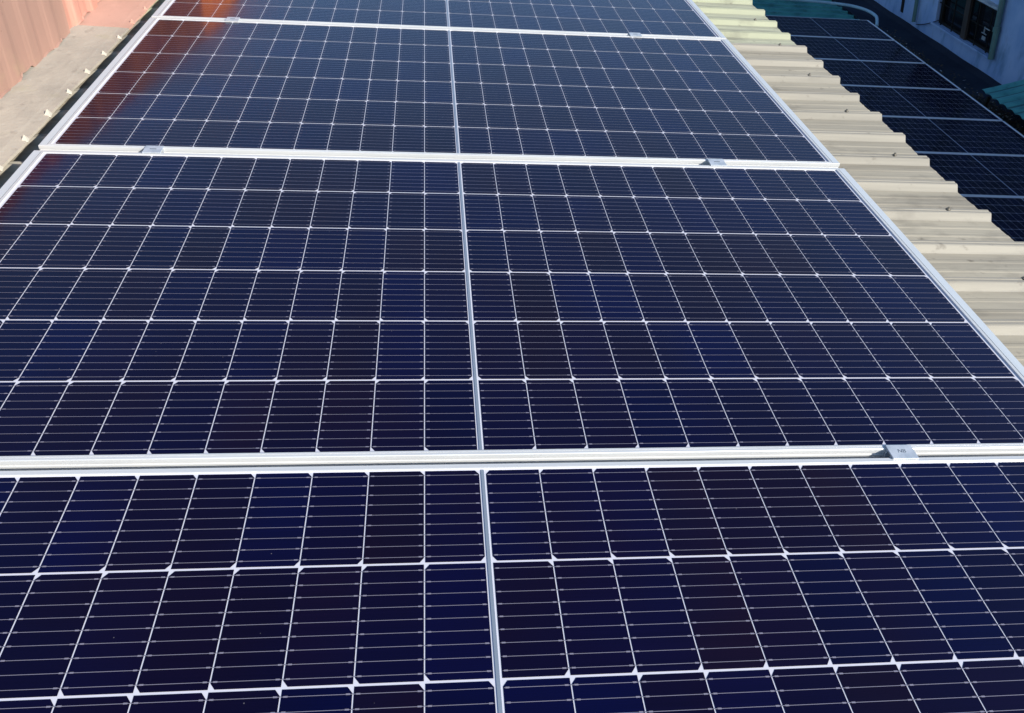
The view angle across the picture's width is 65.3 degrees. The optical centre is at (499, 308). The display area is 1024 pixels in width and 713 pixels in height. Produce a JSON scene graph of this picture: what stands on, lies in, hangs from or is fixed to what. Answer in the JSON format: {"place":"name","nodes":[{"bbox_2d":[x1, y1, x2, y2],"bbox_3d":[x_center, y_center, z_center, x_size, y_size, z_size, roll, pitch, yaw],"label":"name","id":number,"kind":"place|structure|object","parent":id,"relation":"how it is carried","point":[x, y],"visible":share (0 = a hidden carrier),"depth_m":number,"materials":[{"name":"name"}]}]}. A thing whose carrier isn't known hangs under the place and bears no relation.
{"place":"outdoors","nodes":[
{"label":"outdoors","id":0,"kind":"place"},
{"label":"ground","id":1,"kind":"structure","parent":0,"visible":0},
{"bbox_2d":[0,0,99,98],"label":"building","id":2,"kind":"structure","parent":1,"relation":"on","point":[33,33],"depth_m":2.58,"materials":[{"name":"paint"}]},
{"bbox_2d":[0,0,1023,366],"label":"building","id":3,"kind":"structure","parent":1,"relation":"on","point":[972,254],"depth_m":2.48,"materials":[{"name":"beige"}]},
{"bbox_2d":[752,0,1023,134],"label":"building","id":4,"kind":"structure","parent":1,"relation":"on","point":[949,61],"depth_m":13.67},
{"bbox_2d":[765,15,893,39],"bbox_3d":[5.382,-4.701,13.407,2.106,0.036,1.029,1,37,-5],"label":"solar panel","id":5,"kind":"object","parent":4,"relation":"on","point":[829,27],"visible":0.79,"depth_m":13.38,"materials":[{"name":"blue glass"}]},
{"bbox_2d":[782,0,878,26],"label":"pipe","id":6,"kind":"object","parent":4,"relation":"on","point":[872,13],"visible":0.88,"depth_m":14.40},
{"bbox_2d":[791,36,925,63],"bbox_3d":[5.439,-4.066,12.563,2.106,0.035,1.029,1,37,-5],"label":"solar panel","id":7,"kind":"object","parent":4,"relation":"on","point":[856,49],"visible":0.86,"depth_m":12.55,"materials":[{"name":"blue"}]},
{"bbox_2d":[816,59,960,89],"bbox_3d":[5.497,-3.430,11.719,2.106,0.035,1.029,1,37,-5],"label":"solar panel","id":8,"kind":"object","parent":4,"relation":"on","point":[885,74],"visible":0.85,"depth_m":11.69,"materials":[{"name":"blue"}]},
{"bbox_2d":[842,85,1002,120],"bbox_3d":[5.554,-2.794,10.875,2.106,0.038,1.029,1,37,-5],"label":"solar panel","id":9,"kind":"object","parent":4,"relation":"on","point":[919,103],"visible":0.75,"depth_m":10.85,"materials":[{"name":"blue"}]},
{"bbox_2d":[879,24,1023,133],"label":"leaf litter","id":10,"kind":"object","parent":4,"relation":"on","point":[1000,113],"visible":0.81,"depth_m":11.16,"materials":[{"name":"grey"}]},
{"bbox_2d":[882,116,1023,155],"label":"solar panel","id":11,"kind":"object","parent":4,"relation":"on","point":[957,136],"visible":0.85,"depth_m":10.03,"materials":[{"name":"blue"}]},
{"bbox_2d":[917,153,1023,197],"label":"solar panel","id":12,"kind":"object","parent":4,"relation":"on","point":[987,175],"visible":0.65,"depth_m":9.20,"materials":[{"name":"blue"}]},
{"bbox_2d":[963,196,1023,241],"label":"solar panel","id":13,"kind":"object","parent":4,"relation":"on","point":[1007,215],"visible":0.47,"depth_m":8.46,"materials":[{"name":"blue"}]},
{"bbox_2d":[982,80,1023,119],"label":"canopy","id":14,"kind":"object","parent":4,"relation":"on","point":[1010,95],"visible":0.98,"depth_m":10.86,"materials":[{"name":"teal metal"}]},
{"bbox_2d":[831,0,1023,84],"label":"building","id":15,"kind":"structure","parent":1,"relation":"on","point":[962,29],"depth_m":12.33,"materials":[{"name":"paint"}]},
{"bbox_2d":[912,0,918,21],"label":"drain pipe","id":16,"kind":"object","parent":15,"relation":"attached to","point":[915,11],"visible":1,"depth_m":13.68,"materials":[{"name":"plastic"}]},
{"bbox_2d":[930,0,996,58],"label":"window","id":17,"kind":"structure","parent":15,"relation":"in","point":[966,18],"depth_m":12.44,"materials":[{"name":"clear glass"}]},
{"bbox_2d":[988,0,1005,59],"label":"drain pipe","id":18,"kind":"object","parent":15,"relation":"attached to","point":[996,29],"visible":1,"depth_m":11.66,"materials":[{"name":"plastic"}]},
{"label":"mounting rail","id":19,"kind":"object","parent":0,"visible":0},
{"bbox_2d":[38,17,839,167],"bbox_3d":[-0.148,-0.699,2.524,2.106,0.036,1.029,0,37,-6],"label":"solar panel","id":20,"kind":"object","parent":19,"relation":"on","point":[189,86],"visible":0.99,"depth_m":2.40,"materials":[{"name":"glass"},{"name":"silicon"},{"name":"aluminium"}]},
{"bbox_2d":[151,0,726,38],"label":"solar panel","id":21,"kind":"object","parent":19,"relation":"on","point":[675,18],"visible":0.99,"depth_m":3.06,"materials":[{"name":"glass"},{"name":"silicon"},{"name":"aluminium"}]},
{"bbox_2d":[0,150,1023,470],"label":"solar panel","id":22,"kind":"object","parent":19,"relation":"on","point":[184,310],"visible":1,"depth_m":1.55,"materials":[{"name":"glass"},{"name":"silicon"},{"name":"aluminium"}]},
{"bbox_2d":[0,456,1023,712],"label":"solar panel","id":23,"kind":"object","parent":19,"relation":"on","point":[818,586],"visible":1,"depth_m":1.08,"materials":[{"name":"glass"},{"name":"silicon"},{"name":"aluminium"}]},
{"bbox_2d":[628,32,641,36],"bbox_3d":[0.507,-1.014,3.004,0.045,0.034,0.039,0,37,-6],"label":"panel clamp","id":24,"kind":"object","parent":19,"relation":"attached to","point":[635,34],"visible":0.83,"depth_m":2.99,"materials":[{"name":"metal"}]},
{"bbox_2d":[707,158,726,165],"bbox_3d":[0.585,-0.383,2.168,0.045,0.034,0.039,0,37,-6],"label":"panel clamp","id":25,"kind":"object","parent":19,"relation":"attached to","point":[716,162],"visible":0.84,"depth_m":2.16,"materials":[{"name":"metal"}]},
{"bbox_2d":[883,445,918,458],"bbox_3d":[0.664,0.250,1.331,0.045,0.034,0.031,0,37,-6],"label":"panel clamp","id":26,"kind":"object","parent":19,"relation":"attached to","point":[900,451],"visible":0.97,"depth_m":1.32,"materials":[{"name":"metal"}]},
{"label":"mounting rail","id":27,"kind":"object","parent":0,"visible":0},
{"bbox_2d":[142,145,163,152],"bbox_3d":[-0.876,-0.389,2.026,0.045,0.034,0.039,0,37,-6],"label":"panel clamp","id":28,"kind":"object","parent":27,"relation":"attached to","point":[153,149],"visible":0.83,"depth_m":2.02,"materials":[{"name":"metal"}]},
{"bbox_2d":[225,17,239,20],"bbox_3d":[-0.955,-1.020,2.862,0.045,0.034,0.039,0,37,-6],"label":"panel clamp","id":29,"kind":"object","parent":27,"relation":"attached to","point":[232,18],"visible":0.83,"depth_m":2.85,"materials":[{"name":"metal"}]}
]}

